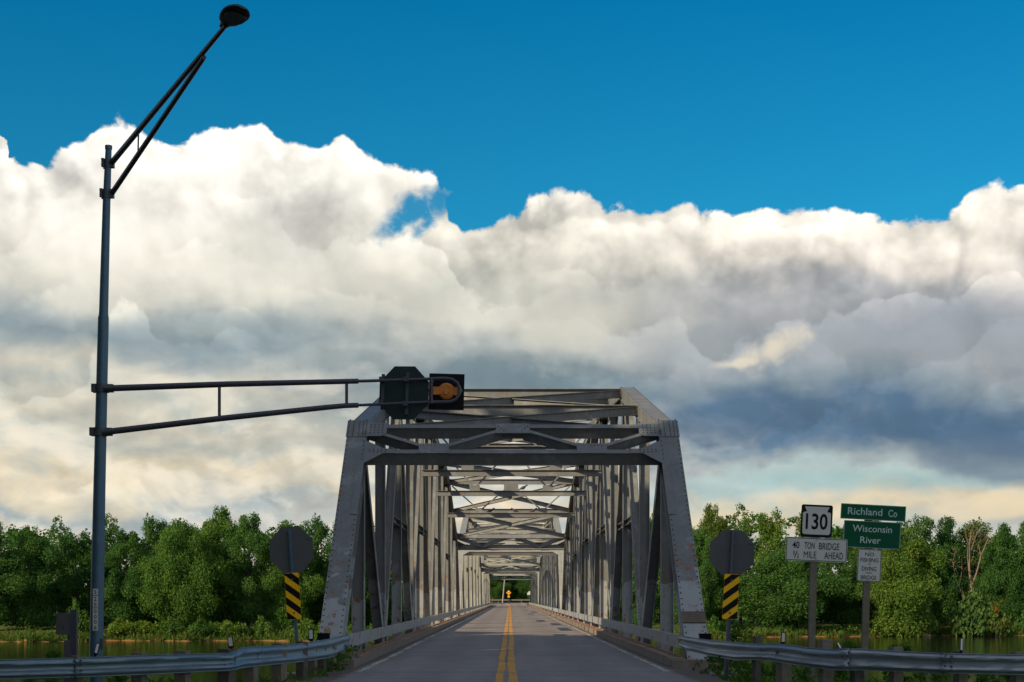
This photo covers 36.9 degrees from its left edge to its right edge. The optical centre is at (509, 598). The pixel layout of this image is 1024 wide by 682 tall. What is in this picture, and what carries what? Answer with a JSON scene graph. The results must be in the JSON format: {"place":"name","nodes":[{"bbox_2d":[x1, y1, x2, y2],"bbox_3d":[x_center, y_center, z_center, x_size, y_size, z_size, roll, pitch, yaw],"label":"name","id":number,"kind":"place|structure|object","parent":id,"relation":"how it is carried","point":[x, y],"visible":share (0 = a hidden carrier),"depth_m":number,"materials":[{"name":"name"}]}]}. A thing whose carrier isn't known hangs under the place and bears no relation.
{"place":"outdoors","nodes":[
{"label":"outdoors","id":0,"kind":"place"},
{"bbox_2d":[0,636,1023,681],"bbox_3d":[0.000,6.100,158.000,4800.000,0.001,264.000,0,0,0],"label":"river water","id":1,"kind":"structure","parent":0,"point":[931,644],"depth_m":190.17,"materials":[{"name":"green liquid"}]},
{"bbox_2d":[0,603,1023,641],"bbox_3d":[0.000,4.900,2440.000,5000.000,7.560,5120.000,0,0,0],"label":"ground","id":2,"kind":"structure","parent":0,"point":[2,628],"depth_m":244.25,"materials":[{"name":"green plant"}]},
{"bbox_2d":[0,522,35,623],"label":"tree","id":3,"kind":"object","parent":2,"relation":"on","point":[6,571],"visible":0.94,"depth_m":235.01,"materials":[{"name":"green plant"}]},
{"bbox_2d":[3,524,67,629],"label":"tree","id":4,"kind":"object","parent":2,"relation":"on","point":[28,608],"visible":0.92,"depth_m":238.00,"materials":[{"name":"green plant"}]},
{"bbox_2d":[45,515,76,612],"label":"tree","id":5,"kind":"object","parent":2,"relation":"on","point":[52,533],"visible":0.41,"depth_m":251.87,"materials":[{"name":"green plant"}]},
{"bbox_2d":[56,609,77,681],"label":"electrical cabinet","id":6,"kind":"object","parent":2,"relation":"on","point":[66,623],"visible":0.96,"depth_m":26.53,"materials":[{"name":"grey metal"}]},
{"bbox_2d":[48,528,106,619],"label":"tree","id":7,"kind":"object","parent":2,"relation":"on","point":[76,586],"visible":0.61,"depth_m":244.92,"materials":[{"name":"green plant"}]},
{"bbox_2d":[66,598,89,634],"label":"bush","id":8,"kind":"object","parent":2,"relation":"on","point":[83,621],"visible":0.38,"depth_m":222.23,"materials":[{"name":"green plant"}]},
{"bbox_2d":[87,513,131,626],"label":"tree","id":9,"kind":"object","parent":2,"relation":"on","point":[112,529],"visible":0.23,"depth_m":251.12,"materials":[{"name":"green plant"}]},
{"bbox_2d":[107,616,135,634],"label":"bush","id":10,"kind":"object","parent":2,"relation":"on","point":[115,626],"visible":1,"depth_m":221.22,"materials":[{"name":"green plant"}]},
{"bbox_2d":[104,528,155,623],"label":"tree","id":11,"kind":"object","parent":2,"relation":"on","point":[123,604],"visible":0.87,"depth_m":244.50,"materials":[{"name":"green plant"}]},
{"bbox_2d":[132,619,160,633],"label":"bush","id":12,"kind":"object","parent":2,"relation":"on","point":[143,627],"visible":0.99,"depth_m":222.08,"materials":[{"name":"green plant"}]},
{"bbox_2d":[129,512,170,625],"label":"tree","id":13,"kind":"object","parent":2,"relation":"on","point":[150,532],"visible":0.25,"depth_m":248.76,"materials":[{"name":"green plant"}]},
{"bbox_2d":[154,615,184,635],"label":"bush","id":14,"kind":"object","parent":2,"relation":"on","point":[176,627],"visible":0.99,"depth_m":221.36,"materials":[{"name":"green plant"}]},
{"bbox_2d":[0,629,350,681],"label":"guardrail","id":15,"kind":"object","parent":2,"relation":"on","point":[306,657],"visible":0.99,"depth_m":25.78,"materials":[{"name":"metal"}]},
{"bbox_2d":[135,518,233,628],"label":"tree","id":16,"kind":"object","parent":2,"relation":"on","point":[168,593],"visible":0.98,"depth_m":228.42,"materials":[{"name":"green plant"}]},
{"bbox_2d":[186,617,218,636],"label":"bush","id":17,"kind":"object","parent":2,"relation":"on","point":[199,626],"visible":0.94,"depth_m":220.58,"materials":[{"name":"green plant"}]},
{"bbox_2d":[188,505,252,625],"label":"tree","id":18,"kind":"object","parent":2,"relation":"on","point":[212,534],"visible":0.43,"depth_m":237.82,"materials":[{"name":"green plant"}]},
{"bbox_2d":[211,620,248,635],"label":"bush","id":19,"kind":"object","parent":2,"relation":"on","point":[225,627],"visible":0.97,"depth_m":220.81,"materials":[{"name":"green plant"}]},
{"bbox_2d":[219,512,275,630],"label":"tree","id":20,"kind":"object","parent":2,"relation":"on","point":[249,606],"visible":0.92,"depth_m":234.67,"materials":[{"name":"green plant"}]},
{"bbox_2d":[248,614,275,636],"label":"bush","id":21,"kind":"object","parent":2,"relation":"on","point":[261,626],"visible":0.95,"depth_m":222.31,"materials":[{"name":"green plant"}]},
{"bbox_2d":[89,4,460,681],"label":"street lamp","id":22,"kind":"object","parent":2,"relation":"on","point":[229,16],"visible":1,"depth_m":29.86,"materials":[{"name":"black metal"}]},
{"bbox_2d":[378,366,428,419],"bbox_3d":[-2.088,-4.013,29.940,1.000,1.040,0.176,2,0,12],"label":"stop sign","id":23,"kind":"object","parent":22,"relation":"attached to","point":[405,391],"visible":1,"depth_m":30.02,"materials":[{"name":"black metal"}]},
{"bbox_2d":[429,373,464,409],"bbox_3d":[-1.242,-4.047,30.144,0.690,0.710,0.416,2,0,0],"label":"flashing beacon","id":24,"kind":"object","parent":22,"relation":"attached to","point":[445,389],"visible":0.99,"depth_m":30.11,"materials":[{"name":"black paint"}]},
{"bbox_2d":[249,519,325,630],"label":"tree","id":25,"kind":"object","parent":2,"relation":"on","point":[276,604],"visible":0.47,"depth_m":236.12,"materials":[{"name":"green plant"}]},
{"bbox_2d":[269,526,313,643],"bbox_3d":[-4.418,0.513,30.991,0.899,3.949,0.119,0,0,0],"label":"road sign","id":26,"kind":"object","parent":2,"relation":"on","point":[291,553],"visible":1,"depth_m":31.05,"materials":[{"name":"grey metal"}]},
{"bbox_2d":[288,617,319,634],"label":"bush","id":27,"kind":"object","parent":2,"relation":"on","point":[305,625],"visible":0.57,"depth_m":223.25,"materials":[{"name":"green plant"}]},
{"bbox_2d":[302,513,330,624],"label":"tree","id":28,"kind":"object","parent":2,"relation":"on","point":[318,532],"visible":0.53,"depth_m":244.93,"materials":[{"name":"green plant"}]},
{"bbox_2d":[314,522,367,621],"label":"tree","id":29,"kind":"object","parent":2,"relation":"on","point":[325,572],"visible":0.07,"depth_m":241.00,"materials":[{"name":"green plant"}]},
{"bbox_2d":[347,623,372,630],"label":"bush","id":30,"kind":"object","parent":2,"relation":"on","point":[349,628],"visible":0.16,"depth_m":227.30,"materials":[{"name":"green plant"}]},
{"bbox_2d":[365,522,391,625],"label":"tree","id":31,"kind":"object","parent":2,"relation":"on","point":[368,612],"visible":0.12,"depth_m":249.04,"materials":[{"name":"green plant"}]},
{"bbox_2d":[490,576,512,602],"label":"tree","id":32,"kind":"object","parent":2,"relation":"on","point":[496,591],"visible":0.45,"depth_m":370.36,"materials":[{"name":"green plant"}]},
{"bbox_2d":[502,580,504,602],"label":"utility pole","id":33,"kind":"object","parent":2,"relation":"on","point":[503,591],"visible":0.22,"depth_m":345.88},
{"bbox_2d":[489,561,525,602],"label":"hill woods","id":34,"kind":"object","parent":2,"relation":"on","point":[507,601],"visible":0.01,"depth_m":384.64,"materials":[{"name":"green plant"}]},
{"bbox_2d":[491,599,528,602],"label":"guardrail","id":35,"kind":"object","parent":2,"relation":"on","point":[498,600],"visible":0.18,"depth_m":347.44,"materials":[{"name":"metal"}]},
{"bbox_2d":[481,550,539,608],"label":"truss span","id":36,"kind":"object","parent":2,"relation":"on","point":[533,578],"visible":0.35,"depth_m":249.25,"materials":[{"name":"paint"}]},
{"bbox_2d":[458,517,563,617],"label":"truss span","id":37,"kind":"object","parent":2,"relation":"on","point":[549,569],"visible":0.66,"depth_m":150.69,"materials":[{"name":"paint"}]},
{"bbox_2d":[0,510,1022,626],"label":"woods","id":38,"kind":"object","parent":2,"relation":"on","point":[837,532],"visible":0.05,"depth_m":274.23,"materials":[{"name":"green plant"}]},
{"bbox_2d":[287,658,736,677],"bbox_3d":[0.080,3.255,35.440,10.400,3.690,1.880,0,0,0],"label":"bridge abutment","id":39,"kind":"object","parent":2,"relation":"on","point":[687,664],"visible":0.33,"depth_m":35.40,"materials":[{"name":"concrete"}]},
{"bbox_2d":[319,387,709,666],"bbox_3d":[0.080,0.035,80.400,10.800,18.130,91.600,0,0,0],"label":"truss span","id":40,"kind":"object","parent":2,"relation":"on","point":[417,536],"visible":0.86,"depth_m":51.09,"materials":[{"name":"paint"}]},
{"bbox_2d":[20,619,1009,681],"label":"roadside weeds","id":41,"kind":"object","parent":2,"relation":"on","point":[737,664],"visible":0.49,"depth_m":29.99,"materials":[{"name":"green plant"}]},
{"bbox_2d":[504,560,526,602],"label":"tree","id":42,"kind":"object","parent":2,"relation":"on","point":[513,591],"visible":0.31,"depth_m":374.23,"materials":[{"name":"green plant"}]},
{"bbox_2d":[44,665,992,681],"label":"roadside grass","id":43,"kind":"structure","parent":2,"relation":"on","point":[739,677],"depth_m":28.60,"materials":[{"name":"green plant"}]},
{"bbox_2d":[512,576,529,602],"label":"tree","id":44,"kind":"object","parent":2,"relation":"on","point":[523,590],"visible":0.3,"depth_m":371.93,"materials":[{"name":"green plant"}]},
{"bbox_2d":[608,549,635,621],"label":"tree","id":45,"kind":"object","parent":2,"relation":"on","point":[620,617],"visible":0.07,"depth_m":270.15,"materials":[{"name":"green plant"}]},
{"bbox_2d":[632,514,659,625],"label":"tree","id":46,"kind":"object","parent":2,"relation":"on","point":[634,618],"visible":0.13,"depth_m":255.38,"materials":[{"name":"green plant"}]},
{"bbox_2d":[657,530,703,625],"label":"tree","id":47,"kind":"object","parent":2,"relation":"on","point":[675,606],"visible":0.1,"depth_m":252.24,"materials":[{"name":"green plant"}]},
{"bbox_2d":[693,527,723,621],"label":"tree","id":48,"kind":"object","parent":2,"relation":"on","point":[711,580],"visible":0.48,"depth_m":250.32,"materials":[{"name":"green plant"}]},
{"bbox_2d":[706,615,725,630],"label":"bush","id":49,"kind":"object","parent":2,"relation":"on","point":[715,623],"visible":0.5,"depth_m":244.60,"materials":[{"name":"green plant"}]},
{"bbox_2d":[693,502,738,624],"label":"tree","id":50,"kind":"object","parent":2,"relation":"on","point":[718,525],"visible":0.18,"depth_m":260.79,"materials":[{"name":"green plant"}]},
{"bbox_2d":[709,529,754,677],"bbox_3d":[4.490,0.554,30.991,0.920,3.888,0.119,0,0,0],"label":"road sign","id":51,"kind":"object","parent":2,"relation":"on","point":[731,558],"visible":1,"depth_m":31.05,"materials":[{"name":"grey metal"}]},
{"bbox_2d":[727,502,759,626],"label":"tree","id":52,"kind":"object","parent":2,"relation":"on","point":[737,513],"visible":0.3,"depth_m":263.87,"materials":[{"name":"green plant"}]},
{"bbox_2d":[747,507,786,627],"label":"tree","id":53,"kind":"object","parent":2,"relation":"on","point":[767,527],"visible":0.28,"depth_m":257.13,"materials":[{"name":"green plant"}]},
{"bbox_2d":[737,547,854,627],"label":"tree","id":54,"kind":"object","parent":2,"relation":"on","point":[780,596],"visible":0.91,"depth_m":245.37,"materials":[{"name":"green plant"}]},
{"bbox_2d":[792,512,823,626],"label":"tree","id":55,"kind":"object","parent":2,"relation":"on","point":[798,525],"visible":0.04,"depth_m":265.75,"materials":[{"name":"green plant"}]},
{"bbox_2d":[785,504,847,680],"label":"road sign","id":56,"kind":"object","parent":2,"relation":"on","point":[816,523],"visible":1,"depth_m":29.92,"materials":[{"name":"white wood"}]},
{"bbox_2d":[822,624,857,633],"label":"bush","id":57,"kind":"object","parent":2,"relation":"on","point":[836,627],"visible":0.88,"depth_m":245.74,"materials":[{"name":"green plant"}]},
{"bbox_2d":[817,537,862,627],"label":"tree","id":58,"kind":"object","parent":2,"relation":"on","point":[843,609],"visible":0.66,"depth_m":254.19,"materials":[{"name":"green plant"}]},
{"bbox_2d":[678,632,1023,681],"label":"guardrail","id":59,"kind":"object","parent":2,"relation":"on","point":[825,658],"visible":1,"depth_m":24.93,"materials":[{"name":"metal"}]},
{"bbox_2d":[847,520,893,626],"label":"tree","id":60,"kind":"object","parent":2,"relation":"on","point":[873,607],"visible":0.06,"depth_m":260.24,"materials":[{"name":"green plant"}]},
{"bbox_2d":[840,503,905,681],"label":"road sign","id":61,"kind":"object","parent":2,"relation":"on","point":[867,534],"visible":0.97,"depth_m":31.92,"materials":[{"name":"green painted metal"},{"name":"white reflective lettering"},{"name":"metal post"}]},
{"bbox_2d":[869,618,899,635],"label":"bush","id":62,"kind":"object","parent":2,"relation":"on","point":[883,628],"visible":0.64,"depth_m":247.00,"materials":[{"name":"green plant"}]},
{"bbox_2d":[857,525,948,636],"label":"tree","id":63,"kind":"object","parent":2,"relation":"on","point":[904,590],"visible":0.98,"depth_m":244.79,"materials":[{"name":"green plant"}]},
{"bbox_2d":[896,513,947,602],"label":"tree","id":64,"kind":"object","parent":2,"relation":"on","point":[926,523],"visible":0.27,"depth_m":267.32,"materials":[{"name":"green plant"}]},
{"bbox_2d":[926,515,969,625],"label":"tree","id":65,"kind":"object","parent":2,"relation":"on","point":[950,597],"visible":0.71,"depth_m":270.69,"materials":[{"name":"green plant"}]},
{"bbox_2d":[948,523,994,628],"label":"dead tree","id":66,"kind":"object","parent":2,"relation":"on","point":[971,582],"visible":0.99,"depth_m":249.88,"materials":[{"name":"plant"}]},
{"bbox_2d":[945,588,998,636],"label":"bush","id":67,"kind":"object","parent":2,"relation":"on","point":[970,613],"visible":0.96,"depth_m":245.82,"materials":[{"name":"green plant"}]},
{"bbox_2d":[992,600,1002,612],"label":"autumn spray","id":68,"kind":"object","parent":67,"relation":"attached to","point":[996,608],"visible":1,"depth_m":244.57,"materials":[{"name":"orange plant"}]},
{"bbox_2d":[951,516,1000,605],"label":"tree","id":69,"kind":"object","parent":2,"relation":"on","point":[975,527],"visible":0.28,"depth_m":274.68,"materials":[{"name":"green plant"}]},
{"bbox_2d":[968,522,1023,625],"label":"tree","id":70,"kind":"object","parent":2,"relation":"on","point":[991,580],"visible":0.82,"depth_m":262.56,"materials":[{"name":"green plant"}]},
{"bbox_2d":[982,610,1012,636],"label":"bush","id":71,"kind":"object","parent":2,"relation":"on","point":[1004,623],"visible":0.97,"depth_m":244.81,"materials":[{"name":"green plant"}]},
{"bbox_2d":[995,521,1023,621],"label":"tree","id":72,"kind":"object","parent":2,"relation":"on","point":[1019,572],"visible":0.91,"depth_m":261.00,"materials":[{"name":"green plant"}]},
{"bbox_2d":[1012,610,1023,627],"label":"bush","id":73,"kind":"object","parent":2,"relation":"on","point":[1020,624],"visible":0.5,"depth_m":256.16,"materials":[{"name":"green plant"}]},
{"bbox_2d":[0,0,1023,585],"label":"sky","id":74,"kind":"structure","parent":0,"point":[795,228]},
{"bbox_2d":[287,603,741,681],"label":"road","id":75,"kind":"structure","parent":0,"point":[547,649],"depth_m":40.78,"materials":[{"name":"grey asphalt"}]},
{"bbox_2d":[357,604,494,671],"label":"edge line marking","id":76,"kind":"object","parent":75,"relation":"on","point":[384,659],"visible":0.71,"depth_m":46.84,"materials":[{"name":"white paint"}]},
{"bbox_2d":[495,603,508,681],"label":"line marking","id":77,"kind":"object","parent":75,"relation":"on","point":[501,668],"visible":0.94,"depth_m":42.02,"materials":[{"name":"yellow paint"}]},
{"bbox_2d":[506,603,517,681],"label":"line marking","id":78,"kind":"object","parent":75,"relation":"on","point":[512,671],"visible":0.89,"depth_m":41.31,"materials":[{"name":"yellow paint"}]},
{"bbox_2d":[527,606,669,671],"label":"edge line marking","id":79,"kind":"object","parent":75,"relation":"on","point":[653,664],"visible":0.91,"depth_m":46.84,"materials":[{"name":"white paint"}]},
{"bbox_2d":[773,623,794,631],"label":"bush","id":80,"kind":"object","parent":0,"point":[782,626],"visible":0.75,"depth_m":245.53,"materials":[{"name":"green plant"}]}
]}

